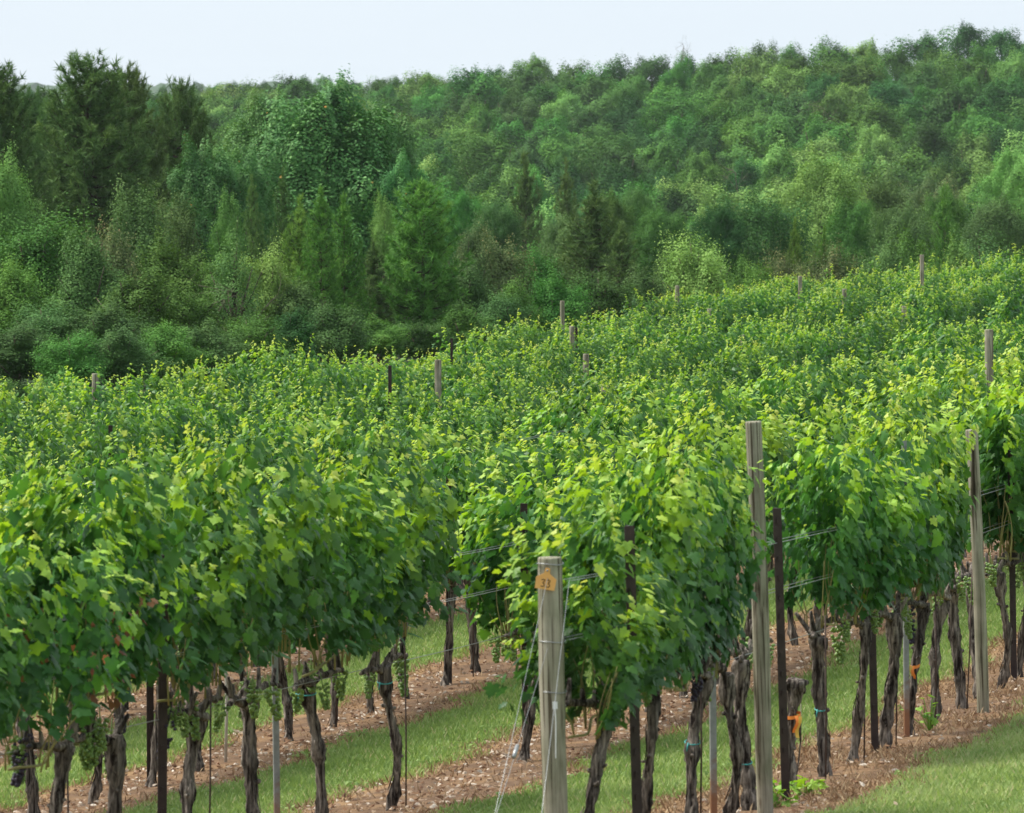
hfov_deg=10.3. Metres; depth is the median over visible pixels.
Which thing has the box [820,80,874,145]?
forest tree
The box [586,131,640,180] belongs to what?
forest tree
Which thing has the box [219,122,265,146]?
forest tree
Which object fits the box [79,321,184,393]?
shrub
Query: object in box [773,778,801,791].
weed
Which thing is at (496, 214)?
broadleaf tree
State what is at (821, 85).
forest tree
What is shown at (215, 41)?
sky
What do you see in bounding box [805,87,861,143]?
forest tree
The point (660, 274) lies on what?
young tree
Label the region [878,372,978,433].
grapevine
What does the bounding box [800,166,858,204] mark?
forest tree
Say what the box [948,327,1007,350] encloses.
grapevine
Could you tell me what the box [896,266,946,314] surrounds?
grapevine
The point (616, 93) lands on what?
forest tree
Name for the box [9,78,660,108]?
hills
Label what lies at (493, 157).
forest tree
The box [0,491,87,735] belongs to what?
grapevine
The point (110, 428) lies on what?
steel post
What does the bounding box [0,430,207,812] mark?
grapevine
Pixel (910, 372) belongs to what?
grapevine
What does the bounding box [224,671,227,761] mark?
training stake
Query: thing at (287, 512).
grapevine
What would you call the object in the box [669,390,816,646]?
grapevine
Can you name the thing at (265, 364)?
grapevine
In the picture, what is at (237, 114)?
forest tree
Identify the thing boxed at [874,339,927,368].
grapevine
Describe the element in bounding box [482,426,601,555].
grapevine
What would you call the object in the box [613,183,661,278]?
broadleaf tree
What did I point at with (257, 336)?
shrub
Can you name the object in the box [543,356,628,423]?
grapevine
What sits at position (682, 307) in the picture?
grapevine
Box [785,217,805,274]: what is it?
young pine
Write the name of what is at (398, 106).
forest tree
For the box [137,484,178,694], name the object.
grapevine
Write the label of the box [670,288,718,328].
grapevine
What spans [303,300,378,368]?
shrub
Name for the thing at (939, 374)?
grapevine
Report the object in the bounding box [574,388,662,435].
grapevine
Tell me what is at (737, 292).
grapevine
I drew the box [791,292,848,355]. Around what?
grapevine
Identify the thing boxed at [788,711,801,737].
flagging tape
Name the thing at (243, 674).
grapevine
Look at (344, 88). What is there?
forest tree
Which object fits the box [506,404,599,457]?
grapevine
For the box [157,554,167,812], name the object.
steel post
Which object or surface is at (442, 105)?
forest tree
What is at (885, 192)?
broadleaf tree
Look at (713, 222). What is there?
broadleaf tree
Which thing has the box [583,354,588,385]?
wooden post
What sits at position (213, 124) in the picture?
forest tree
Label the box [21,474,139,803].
grapevine
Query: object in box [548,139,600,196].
forest tree
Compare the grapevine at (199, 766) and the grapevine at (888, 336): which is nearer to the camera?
the grapevine at (199, 766)
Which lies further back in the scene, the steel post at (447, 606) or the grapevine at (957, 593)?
the steel post at (447, 606)
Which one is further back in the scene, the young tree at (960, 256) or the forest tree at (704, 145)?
the forest tree at (704, 145)
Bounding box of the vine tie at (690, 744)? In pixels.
[684,739,699,751]
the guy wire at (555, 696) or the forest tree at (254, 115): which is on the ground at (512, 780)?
the forest tree at (254, 115)
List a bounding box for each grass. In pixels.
[0,554,1023,812]
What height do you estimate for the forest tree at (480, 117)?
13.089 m
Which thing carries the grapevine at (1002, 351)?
on the ground at (512, 780)
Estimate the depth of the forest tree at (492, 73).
835.59 m
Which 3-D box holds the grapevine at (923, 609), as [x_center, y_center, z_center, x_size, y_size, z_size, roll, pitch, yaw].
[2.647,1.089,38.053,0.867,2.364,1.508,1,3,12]
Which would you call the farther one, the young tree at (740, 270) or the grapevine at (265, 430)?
the young tree at (740, 270)
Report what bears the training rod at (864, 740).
on the ground at (512, 780)
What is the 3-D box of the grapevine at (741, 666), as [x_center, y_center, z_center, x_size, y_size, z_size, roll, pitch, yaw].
[1.160,1.255,31.237,0.553,2.273,3.132,1,3,12]
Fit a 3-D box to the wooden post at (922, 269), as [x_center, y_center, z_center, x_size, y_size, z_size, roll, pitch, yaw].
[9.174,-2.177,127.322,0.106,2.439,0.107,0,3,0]
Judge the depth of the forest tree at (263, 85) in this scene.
1209.22 m
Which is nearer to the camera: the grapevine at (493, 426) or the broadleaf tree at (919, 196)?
the grapevine at (493, 426)
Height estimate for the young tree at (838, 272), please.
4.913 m
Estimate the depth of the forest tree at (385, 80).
1134.79 m
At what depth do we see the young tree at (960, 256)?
225.97 m
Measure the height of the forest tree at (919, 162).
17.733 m
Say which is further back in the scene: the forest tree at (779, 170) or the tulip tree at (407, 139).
the forest tree at (779, 170)
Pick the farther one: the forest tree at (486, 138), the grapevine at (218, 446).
the forest tree at (486, 138)
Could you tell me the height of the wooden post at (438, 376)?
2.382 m
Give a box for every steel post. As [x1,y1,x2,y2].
[108,425,112,480]
[146,682,153,777]
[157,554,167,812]
[377,354,379,370]
[388,365,391,413]
[446,476,451,683]
[450,338,452,364]
[520,503,529,758]
[575,327,577,354]
[624,525,641,812]
[773,508,789,800]
[869,491,878,751]
[1008,450,1016,679]
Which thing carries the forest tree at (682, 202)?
on the ground at (512, 780)
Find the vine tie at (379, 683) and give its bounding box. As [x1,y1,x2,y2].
[377,680,392,689]
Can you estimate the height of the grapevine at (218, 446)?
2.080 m
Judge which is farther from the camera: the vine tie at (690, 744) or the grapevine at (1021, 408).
the grapevine at (1021, 408)
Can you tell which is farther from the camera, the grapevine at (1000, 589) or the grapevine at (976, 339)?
the grapevine at (976, 339)
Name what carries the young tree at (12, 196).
on the ground at (512, 780)
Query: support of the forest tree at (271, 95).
on the ground at (512, 780)
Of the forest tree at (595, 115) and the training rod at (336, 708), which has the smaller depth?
the training rod at (336, 708)
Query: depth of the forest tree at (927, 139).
600.63 m
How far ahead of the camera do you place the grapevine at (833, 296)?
129.01 m
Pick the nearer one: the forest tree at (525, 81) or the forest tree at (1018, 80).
the forest tree at (1018, 80)
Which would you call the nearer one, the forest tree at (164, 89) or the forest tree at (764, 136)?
the forest tree at (764, 136)
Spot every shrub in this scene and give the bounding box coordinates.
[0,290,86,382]
[0,312,76,387]
[27,323,112,385]
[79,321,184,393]
[134,317,222,386]
[174,317,257,382]
[221,305,296,379]
[264,302,320,370]
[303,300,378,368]
[353,313,413,366]
[373,319,458,364]
[422,300,505,357]
[472,285,539,357]
[528,259,596,338]
[561,262,644,332]
[620,264,679,346]
[730,258,784,297]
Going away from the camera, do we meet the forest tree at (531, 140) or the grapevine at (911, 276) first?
the grapevine at (911, 276)
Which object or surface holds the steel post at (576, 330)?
on the ground at (512, 780)
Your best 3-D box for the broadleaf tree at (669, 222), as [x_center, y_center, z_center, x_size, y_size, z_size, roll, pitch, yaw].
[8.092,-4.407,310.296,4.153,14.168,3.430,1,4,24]
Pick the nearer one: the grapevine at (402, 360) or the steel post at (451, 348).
the grapevine at (402, 360)
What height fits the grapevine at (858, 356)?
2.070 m
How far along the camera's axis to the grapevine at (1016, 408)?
45.80 m
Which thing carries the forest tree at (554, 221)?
on the ground at (512, 780)
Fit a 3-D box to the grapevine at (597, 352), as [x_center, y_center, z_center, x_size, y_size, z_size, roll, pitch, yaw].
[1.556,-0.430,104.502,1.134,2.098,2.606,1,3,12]
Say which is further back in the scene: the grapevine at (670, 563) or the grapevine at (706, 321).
the grapevine at (706, 321)
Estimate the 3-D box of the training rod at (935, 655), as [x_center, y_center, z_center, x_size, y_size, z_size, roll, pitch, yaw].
[2.891,1.711,38.802,0.015,1.050,0.014,0,4,0]
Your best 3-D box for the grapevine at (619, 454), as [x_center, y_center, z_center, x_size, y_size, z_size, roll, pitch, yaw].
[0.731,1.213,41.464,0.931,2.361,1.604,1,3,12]
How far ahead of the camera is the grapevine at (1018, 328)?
101.29 m
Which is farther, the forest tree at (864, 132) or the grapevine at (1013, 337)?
the forest tree at (864, 132)
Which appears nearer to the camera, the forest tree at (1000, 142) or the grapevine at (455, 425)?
the grapevine at (455, 425)
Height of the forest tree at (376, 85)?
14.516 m
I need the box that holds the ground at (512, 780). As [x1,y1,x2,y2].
[0,142,1023,812]
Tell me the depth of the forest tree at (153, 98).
788.52 m
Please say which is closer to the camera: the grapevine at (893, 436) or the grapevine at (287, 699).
the grapevine at (287, 699)
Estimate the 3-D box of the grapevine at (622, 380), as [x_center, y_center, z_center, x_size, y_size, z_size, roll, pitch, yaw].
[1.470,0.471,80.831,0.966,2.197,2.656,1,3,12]
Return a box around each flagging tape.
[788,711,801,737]
[909,664,919,678]
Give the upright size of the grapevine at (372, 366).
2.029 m
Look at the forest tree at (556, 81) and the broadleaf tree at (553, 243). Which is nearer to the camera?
the broadleaf tree at (553, 243)
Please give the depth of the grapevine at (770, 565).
47.53 m
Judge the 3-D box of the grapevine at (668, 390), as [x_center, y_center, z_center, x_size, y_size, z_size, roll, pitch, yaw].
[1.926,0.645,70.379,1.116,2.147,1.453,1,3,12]
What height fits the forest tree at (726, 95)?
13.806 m
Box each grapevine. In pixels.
[0,371,62,468]
[0,386,73,478]
[0,409,77,502]
[0,410,7,441]
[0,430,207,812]
[0,436,32,503]
[0,445,97,525]
[0,475,16,506]
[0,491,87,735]
[0,495,109,812]
[0,500,56,676]
[0,505,175,812]
[0,530,78,770]
[3,460,45,545]
[13,397,138,505]
[19,366,95,442]
[21,373,122,480]
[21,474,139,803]
[33,499,106,721]
[38,423,195,510]
[53,375,164,478]
[58,363,154,443]
[75,451,229,786]
[76,460,169,709]
[81,367,196,496]
[100,461,291,812]
[117,360,198,427]
[122,436,226,495]
[137,379,210,448]
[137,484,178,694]
[143,380,239,477]
[152,361,237,423]
[167,370,261,434]
[169,414,353,812]
[174,424,285,492]
[177,609,255,771]
[189,354,265,416]
[197,390,295,480]
[199,467,221,680]
[216,475,289,666]
[216,480,302,753]
[220,338,306,406]
[220,454,426,812]
[228,449,330,741]
[229,382,303,466]
[237,397,350,492]
[244,374,364,480]
[247,333,339,396]
[252,354,337,419]
[263,472,296,653]
[273,456,370,488]
[276,400,382,472]
[282,345,373,435]
[284,496,401,726]
[292,385,375,442]
[299,412,414,487]
[309,351,369,392]
[312,426,445,712]
[313,431,467,810]
[333,398,437,462]
[335,345,416,422]
[339,373,428,443]
[348,410,458,488]
[352,356,404,385]
[378,472,466,698]
[380,383,455,433]
[382,346,449,386]
[383,352,454,420]
[384,391,472,448]
[388,440,513,685]
[389,414,484,604]
[402,356,481,413]
[404,347,467,395]
[407,417,518,595]
[414,349,505,441]
[427,396,518,456]
[427,437,551,672]
[431,327,496,391]
[441,450,620,762]
[442,357,507,397]
[452,375,525,436]
[454,324,519,378]
[455,440,562,659]
[461,414,538,467]
[466,367,553,447]
[469,350,535,400]
[472,426,562,466]
[475,512,696,812]
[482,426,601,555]
[484,362,555,445]
[484,431,627,616]
[489,308,542,383]
[498,339,564,388]
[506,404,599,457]
[510,396,616,450]
[512,318,568,367]
[512,381,590,447]
[520,351,587,414]
[529,415,639,559]
[529,438,744,812]
[530,327,592,393]
[537,319,589,367]
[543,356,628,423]
[543,422,639,492]
[549,362,636,439]
[551,312,611,348]
[552,415,682,726]
[557,363,617,402]
[559,325,626,378]
[565,385,686,498]
[569,348,650,389]
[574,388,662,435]
[579,308,633,346]
[581,325,644,377]
[582,434,721,711]
[583,360,649,402]
[589,428,784,812]
[592,369,681,426]
[593,310,666,371]
[604,402,715,459]
[604,411,768,697]
[605,290,658,344]
[609,357,690,398]
[610,333,676,391]
[625,374,705,421]
[626,459,750,812]
[629,287,679,327]
[632,305,689,357]
[633,399,723,496]
[636,436,774,810]
[641,335,698,382]
[649,313,703,350]
[649,365,714,404]
[650,319,724,387]
[651,400,781,683]
[653,365,737,421]
[655,375,765,453]
[658,290,691,343]
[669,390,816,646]
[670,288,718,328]
[672,380,778,437]
[674,304,731,341]
[675,363,740,398]
[678,313,744,381]
[690,291,733,325]
[695,287,752,346]
[696,316,772,369]
[697,339,767,398]
[709,385,807,444]
[710,409,781,439]
[718,279,775,335]
[724,331,792,391]
[724,397,832,657]
[727,283,769,304]
[729,367,796,411]
[729,397,868,645]
[730,309,785,366]
[735,364,832,466]
[740,279,797,328]
[743,281,781,303]
[746,423,918,776]
[752,382,782,397]
[753,323,811,393]
[755,354,828,395]
[756,313,806,350]
[757,286,803,322]
[761,272,803,298]
[767,367,853,439]
[774,271,815,301]
[776,304,827,348]
[778,285,823,317]
[778,355,862,424]
[782,320,837,373]
[782,363,854,385]
[782,382,876,632]
[783,394,911,616]
[783,423,953,763]
[787,677,808,785]
[791,269,826,293]
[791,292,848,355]
[792,286,836,309]
[795,410,954,748]
[797,309,860,368]
[797,359,864,381]
[805,348,866,386]
[810,344,901,409]
[812,273,854,308]
[812,316,881,377]
[813,284,864,344]
[814,369,883,419]
[815,388,923,450]
[821,304,903,364]
[823,263,867,312]
[830,342,888,382]
[832,345,911,403]
[832,348,922,402]
[833,280,884,338]
[841,377,934,594]
[844,395,979,735]
[845,262,881,317]
[852,346,894,370]
[853,302,918,363]
[854,369,953,580]
[855,269,899,296]
[856,343,918,385]
[857,410,979,719]
[858,291,898,340]
[866,275,913,314]
[867,256,917,296]
[871,357,942,395]
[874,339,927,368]
[877,429,975,708]
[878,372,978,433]
[879,340,937,365]
[882,273,929,317]
[884,351,955,395]
[885,298,937,356]
[886,322,954,359]
[887,263,930,286]
[894,281,957,344]
[895,352,977,387]
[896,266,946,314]
[898,255,942,283]
[902,310,970,355]
[903,317,984,376]
[904,279,971,331]
[904,367,1020,557]
[906,256,953,292]
[906,262,958,294]
[907,307,975,357]
[909,355,1003,434]
[929,348,1023,546]
[932,282,985,328]
[933,380,1023,688]
[935,264,970,291]
[937,345,984,373]
[938,378,1023,698]
[943,319,987,351]
[948,257,993,290]
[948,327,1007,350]
[948,357,1023,539]
[949,278,1004,328]
[949,359,1023,677]
[951,342,1014,364]
[951,351,1000,370]
[953,316,1017,346]
[955,262,996,288]
[958,254,1010,281]
[967,275,1015,326]
[968,340,1023,395]
[974,340,1023,364]
[977,312,1023,347]
[978,250,1023,280]
[978,316,1023,343]
[979,258,1023,323]
[979,329,1023,365]
[979,367,1023,587]
[982,284,1023,337]
[989,246,1023,324]
[989,380,1023,442]
[994,259,1023,324]
[994,340,1021,384]
[995,330,1022,358]
[1003,243,1023,312]
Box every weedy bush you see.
[0,374,19,411]
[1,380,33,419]
[31,376,49,400]
[42,366,80,407]
[79,379,98,406]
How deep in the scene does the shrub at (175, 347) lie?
130.74 m
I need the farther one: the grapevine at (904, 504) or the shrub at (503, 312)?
the shrub at (503, 312)
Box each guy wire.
[495,578,547,811]
[497,648,547,811]
[542,579,569,808]
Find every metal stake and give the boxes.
[271,610,279,812]
[709,633,716,812]
[901,440,909,736]
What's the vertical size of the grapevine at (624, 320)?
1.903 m
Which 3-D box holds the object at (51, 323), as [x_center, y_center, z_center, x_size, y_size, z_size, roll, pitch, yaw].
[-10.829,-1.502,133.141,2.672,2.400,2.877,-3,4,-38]
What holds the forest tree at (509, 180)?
on the ground at (512, 780)
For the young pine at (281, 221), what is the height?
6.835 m
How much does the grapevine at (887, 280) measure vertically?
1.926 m
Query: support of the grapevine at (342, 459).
on the ground at (512, 780)
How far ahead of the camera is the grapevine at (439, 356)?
103.82 m
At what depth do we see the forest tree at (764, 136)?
642.26 m
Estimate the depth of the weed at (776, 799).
32.24 m
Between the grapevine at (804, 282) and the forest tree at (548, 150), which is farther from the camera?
the forest tree at (548, 150)
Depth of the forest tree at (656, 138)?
650.98 m
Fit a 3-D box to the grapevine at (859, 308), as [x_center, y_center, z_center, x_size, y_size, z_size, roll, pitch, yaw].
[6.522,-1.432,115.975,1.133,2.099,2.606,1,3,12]
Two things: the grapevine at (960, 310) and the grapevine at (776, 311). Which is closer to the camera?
the grapevine at (960, 310)
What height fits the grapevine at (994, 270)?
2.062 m
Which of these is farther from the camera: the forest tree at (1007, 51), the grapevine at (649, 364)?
the forest tree at (1007, 51)
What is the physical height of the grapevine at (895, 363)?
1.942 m
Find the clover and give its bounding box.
[0,578,1023,812]
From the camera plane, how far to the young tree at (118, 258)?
147.75 m
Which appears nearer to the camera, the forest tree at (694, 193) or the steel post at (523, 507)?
the steel post at (523, 507)
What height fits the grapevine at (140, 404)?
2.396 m
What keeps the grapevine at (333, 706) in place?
on the ground at (512, 780)
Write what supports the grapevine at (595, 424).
on the ground at (512, 780)
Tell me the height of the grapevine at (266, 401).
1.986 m
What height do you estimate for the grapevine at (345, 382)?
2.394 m
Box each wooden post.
[92,373,98,423]
[435,360,441,424]
[535,556,567,812]
[560,301,564,332]
[569,326,574,373]
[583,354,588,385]
[675,286,678,303]
[745,421,772,812]
[798,276,801,313]
[842,289,846,303]
[902,306,906,331]
[920,255,923,291]
[965,429,988,712]
[984,329,992,546]
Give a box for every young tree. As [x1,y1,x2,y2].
[0,126,47,275]
[0,192,104,326]
[0,248,68,372]
[47,214,135,330]
[57,289,159,385]
[82,263,184,368]
[83,209,156,302]
[99,166,181,284]
[130,215,221,327]
[148,173,209,283]
[152,275,228,340]
[184,220,284,364]
[197,243,231,316]
[205,179,249,309]
[217,297,259,341]
[237,226,312,329]
[263,274,329,345]
[318,265,373,359]
[366,191,397,322]
[385,212,421,357]
[427,244,500,353]
[448,213,491,306]
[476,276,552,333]
[478,215,541,305]
[512,235,576,338]
[646,237,686,290]
[652,216,739,316]
[722,242,763,293]
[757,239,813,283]
[803,233,863,289]
[847,212,913,278]
[894,214,941,273]
[941,228,977,273]
[951,211,1015,328]
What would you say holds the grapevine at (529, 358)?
on the ground at (512, 780)
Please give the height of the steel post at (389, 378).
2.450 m
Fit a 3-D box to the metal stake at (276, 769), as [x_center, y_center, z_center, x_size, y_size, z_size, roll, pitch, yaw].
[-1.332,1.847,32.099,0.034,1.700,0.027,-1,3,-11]
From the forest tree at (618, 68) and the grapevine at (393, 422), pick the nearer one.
the grapevine at (393, 422)
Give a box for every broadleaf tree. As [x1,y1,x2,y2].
[444,187,484,356]
[469,194,523,353]
[530,208,600,290]
[584,185,635,277]
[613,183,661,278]
[629,201,693,284]
[690,200,747,280]
[702,182,818,293]
[762,126,872,277]
[819,192,879,274]
[839,160,915,266]
[866,192,940,268]
[897,170,968,264]
[920,183,974,261]
[959,183,1023,263]
[962,140,1023,254]
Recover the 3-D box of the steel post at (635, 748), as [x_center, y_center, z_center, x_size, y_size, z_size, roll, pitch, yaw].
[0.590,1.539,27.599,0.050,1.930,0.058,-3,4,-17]
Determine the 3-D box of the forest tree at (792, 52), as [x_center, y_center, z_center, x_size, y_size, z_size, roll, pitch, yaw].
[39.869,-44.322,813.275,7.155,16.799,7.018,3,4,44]
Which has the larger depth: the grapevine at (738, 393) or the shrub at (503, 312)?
the shrub at (503, 312)
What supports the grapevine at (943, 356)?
on the ground at (512, 780)
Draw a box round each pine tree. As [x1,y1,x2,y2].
[0,58,66,289]
[2,83,45,229]
[25,47,169,277]
[27,95,83,229]
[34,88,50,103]
[82,60,181,247]
[146,72,220,267]
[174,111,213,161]
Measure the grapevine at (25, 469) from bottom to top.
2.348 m
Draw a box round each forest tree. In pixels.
[128,90,169,121]
[139,98,171,184]
[144,88,171,101]
[157,84,168,95]
[165,89,215,157]
[184,106,232,136]
[187,81,238,104]
[189,83,203,96]
[198,88,236,130]
[205,121,233,144]
[206,82,223,99]
[206,134,232,156]
[216,98,253,135]
[219,89,266,110]
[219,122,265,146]
[222,80,245,99]
[227,77,272,100]
[236,100,267,128]
[239,88,290,111]
[257,79,275,94]
[257,92,285,108]
[265,71,320,110]
[276,74,317,111]
[298,96,318,111]
[313,74,334,91]
[318,77,372,105]
[341,92,367,119]
[349,79,365,101]
[349,100,373,123]
[360,75,404,103]
[363,81,409,110]
[366,79,393,98]
[377,89,425,120]
[389,75,403,92]
[393,108,415,126]
[394,67,453,112]
[394,122,436,166]
[407,115,443,150]
[409,80,452,114]
[412,103,462,142]
[413,95,457,121]
[414,109,488,168]
[414,127,463,170]
[415,143,465,184]
[418,153,442,190]
[425,245,457,357]
[426,158,467,200]
[433,173,460,319]
[434,62,507,116]
[437,129,502,183]
[438,163,478,200]
[441,89,501,162]
[441,125,529,191]
[443,196,511,264]
[447,70,468,98]
[459,99,502,140]
[461,168,511,205]
[467,182,541,232]
[481,63,506,99]
[487,117,545,145]
[491,123,564,173]
[492,60,550,112]
[494,86,542,128]
[494,209,536,242]
[495,96,555,142]
[495,139,550,187]
[496,159,557,211]
[508,161,557,227]
[510,52,553,94]
[519,79,589,118]
[523,110,576,148]
[524,196,559,240]
[534,125,603,182]
[534,156,586,205]
[537,88,587,138]
[538,55,600,112]
[545,69,574,90]
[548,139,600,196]
[548,207,590,239]
[551,184,598,219]
[555,177,648,213]
[556,71,617,122]
[562,119,633,151]
[568,94,633,142]
[570,136,660,188]
[573,60,627,104]
[581,155,634,195]
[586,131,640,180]
[594,229,659,280]
[595,90,661,138]
[597,188,670,245]
[598,81,647,122]
[600,51,631,83]
[615,69,663,105]
[618,116,655,154]
[619,51,679,90]
[620,176,669,212]
[627,125,686,161]
[627,196,662,266]
[632,134,685,186]
[637,166,684,196]
[639,81,690,128]
[639,89,725,135]
[640,178,703,278]
[644,110,697,150]
[651,176,713,213]
[657,54,697,109]
[662,119,727,188]
[662,211,717,297]
[667,211,698,238]
[668,50,702,102]
[669,146,731,197]
[675,101,745,144]
[675,135,733,193]
[681,71,735,115]
[688,179,761,226]
[690,60,731,117]
[691,46,745,89]
[697,136,761,194]
[700,176,759,204]
[701,83,754,119]
[702,203,771,248]
[711,114,774,162]
[722,155,765,195]
[723,86,796,123]
[725,46,782,103]
[725,102,787,151]
[732,36,779,85]
[735,75,770,109]
[739,132,795,188]
[741,111,803,164]
[748,174,796,204]
[750,153,805,200]
[754,61,821,110]
[755,179,787,212]
[763,94,829,152]
[764,90,820,152]
[774,51,818,102]
[778,41,813,95]
[786,124,866,167]
[790,110,857,164]
[796,145,859,200]
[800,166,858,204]
[803,69,842,104]
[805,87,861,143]
[807,34,854,82]
[811,54,860,92]
[814,50,891,110]
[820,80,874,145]
[837,94,916,151]
[839,34,897,78]
[843,124,903,176]
[844,53,894,90]
[848,148,898,189]
[850,119,901,165]
[851,77,925,139]
[861,158,942,198]
[866,139,965,188]
[874,44,916,81]
[879,78,917,109]
[883,102,943,145]
[884,24,965,84]
[890,117,963,169]
[892,118,951,164]
[901,55,963,101]
[909,75,992,139]
[909,81,950,110]
[910,45,951,102]
[921,156,974,200]
[929,150,976,195]
[932,49,999,113]
[932,69,989,119]
[938,103,989,163]
[941,18,995,73]
[945,126,998,177]
[951,36,1009,115]
[954,150,1022,206]
[963,106,1022,172]
[964,182,1006,216]
[965,78,1023,149]
[966,198,981,226]
[968,147,1023,184]
[972,24,1023,75]
[984,114,1023,169]
[987,45,1023,87]
[989,72,1023,119]
[997,129,1023,161]
[1001,39,1023,71]
[1003,96,1023,130]
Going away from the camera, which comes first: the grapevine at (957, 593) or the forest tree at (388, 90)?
the grapevine at (957, 593)
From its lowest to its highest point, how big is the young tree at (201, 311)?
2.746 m
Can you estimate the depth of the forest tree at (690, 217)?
460.95 m
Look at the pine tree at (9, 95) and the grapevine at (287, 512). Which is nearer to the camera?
the grapevine at (287, 512)
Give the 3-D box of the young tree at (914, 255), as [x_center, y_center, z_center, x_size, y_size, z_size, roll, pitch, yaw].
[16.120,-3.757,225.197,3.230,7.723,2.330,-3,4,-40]
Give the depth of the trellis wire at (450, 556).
36.62 m
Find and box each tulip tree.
[160,130,260,287]
[198,140,280,299]
[220,77,335,250]
[247,63,420,357]
[333,91,439,357]
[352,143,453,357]
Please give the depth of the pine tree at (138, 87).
201.50 m
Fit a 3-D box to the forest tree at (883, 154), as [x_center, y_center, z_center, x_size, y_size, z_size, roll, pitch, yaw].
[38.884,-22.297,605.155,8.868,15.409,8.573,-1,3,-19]
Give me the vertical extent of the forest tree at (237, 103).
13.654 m
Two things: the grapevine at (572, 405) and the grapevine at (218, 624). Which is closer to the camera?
the grapevine at (218, 624)
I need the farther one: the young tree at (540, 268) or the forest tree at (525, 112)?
the forest tree at (525, 112)
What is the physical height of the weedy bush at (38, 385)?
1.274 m
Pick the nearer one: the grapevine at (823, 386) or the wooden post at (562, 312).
the grapevine at (823, 386)
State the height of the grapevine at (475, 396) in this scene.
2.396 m
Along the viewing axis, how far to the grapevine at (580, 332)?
114.50 m
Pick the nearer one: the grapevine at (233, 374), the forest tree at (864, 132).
the grapevine at (233, 374)
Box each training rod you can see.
[66,723,68,812]
[209,690,211,812]
[336,676,336,726]
[404,646,406,805]
[472,562,473,676]
[700,658,701,812]
[824,615,826,779]
[863,691,865,760]
[895,594,896,745]
[935,593,936,717]
[966,570,972,708]
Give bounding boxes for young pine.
[238,173,266,291]
[265,165,297,293]
[276,193,328,306]
[291,183,357,360]
[318,191,376,360]
[355,237,406,358]
[376,176,476,359]
[496,148,548,284]
[548,176,631,309]
[550,155,579,289]
[587,220,649,316]
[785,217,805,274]
[813,225,829,282]
[866,216,891,268]
[926,181,962,320]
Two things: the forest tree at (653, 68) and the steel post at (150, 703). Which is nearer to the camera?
the steel post at (150, 703)
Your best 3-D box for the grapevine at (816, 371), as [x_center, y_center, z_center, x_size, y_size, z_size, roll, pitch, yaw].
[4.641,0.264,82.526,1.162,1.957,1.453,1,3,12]
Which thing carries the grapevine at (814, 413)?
on the ground at (512, 780)
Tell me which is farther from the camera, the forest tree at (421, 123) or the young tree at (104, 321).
the forest tree at (421, 123)
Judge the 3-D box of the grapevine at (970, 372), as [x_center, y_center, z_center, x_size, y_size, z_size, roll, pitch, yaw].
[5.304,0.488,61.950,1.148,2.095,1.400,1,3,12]
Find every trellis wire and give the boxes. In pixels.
[0,635,504,754]
[7,434,899,626]
[21,585,507,682]
[52,588,507,679]
[62,473,799,620]
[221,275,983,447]
[563,480,1019,579]
[564,521,1006,637]
[565,565,1006,705]
[569,523,1010,639]
[571,488,1003,580]
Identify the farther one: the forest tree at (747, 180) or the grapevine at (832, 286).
the forest tree at (747, 180)
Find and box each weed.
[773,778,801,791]
[773,788,798,807]
[790,775,828,795]
[900,694,940,730]
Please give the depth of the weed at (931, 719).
38.42 m
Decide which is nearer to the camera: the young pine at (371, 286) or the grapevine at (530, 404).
the grapevine at (530, 404)
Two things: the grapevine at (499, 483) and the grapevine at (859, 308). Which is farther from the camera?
the grapevine at (859, 308)
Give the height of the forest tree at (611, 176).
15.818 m
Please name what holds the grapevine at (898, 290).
on the ground at (512, 780)
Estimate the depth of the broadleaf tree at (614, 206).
319.58 m
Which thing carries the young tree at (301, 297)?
on the ground at (512, 780)
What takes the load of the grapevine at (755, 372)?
on the ground at (512, 780)
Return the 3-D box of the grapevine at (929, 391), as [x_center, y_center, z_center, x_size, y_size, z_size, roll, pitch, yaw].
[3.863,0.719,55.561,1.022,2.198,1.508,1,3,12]
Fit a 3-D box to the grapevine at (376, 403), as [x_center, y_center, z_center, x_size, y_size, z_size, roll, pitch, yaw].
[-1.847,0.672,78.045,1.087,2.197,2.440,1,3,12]
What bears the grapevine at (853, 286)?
on the ground at (512, 780)
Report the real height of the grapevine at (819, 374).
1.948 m
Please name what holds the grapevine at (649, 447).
on the ground at (512, 780)
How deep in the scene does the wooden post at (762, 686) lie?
31.33 m
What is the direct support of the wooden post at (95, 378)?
on the ground at (512, 780)
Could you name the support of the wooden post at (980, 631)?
on the ground at (512, 780)
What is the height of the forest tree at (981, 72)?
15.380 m
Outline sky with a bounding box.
[0,0,1023,86]
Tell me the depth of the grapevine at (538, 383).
86.50 m
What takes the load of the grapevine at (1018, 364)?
on the ground at (512, 780)
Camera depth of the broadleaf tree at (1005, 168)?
329.21 m
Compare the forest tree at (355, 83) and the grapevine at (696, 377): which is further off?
the forest tree at (355, 83)
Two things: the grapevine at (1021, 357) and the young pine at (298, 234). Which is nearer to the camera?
the grapevine at (1021, 357)
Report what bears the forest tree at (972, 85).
on the ground at (512, 780)
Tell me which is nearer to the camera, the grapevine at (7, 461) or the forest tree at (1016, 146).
the grapevine at (7, 461)
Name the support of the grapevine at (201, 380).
on the ground at (512, 780)
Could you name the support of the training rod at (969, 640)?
on the ground at (512, 780)

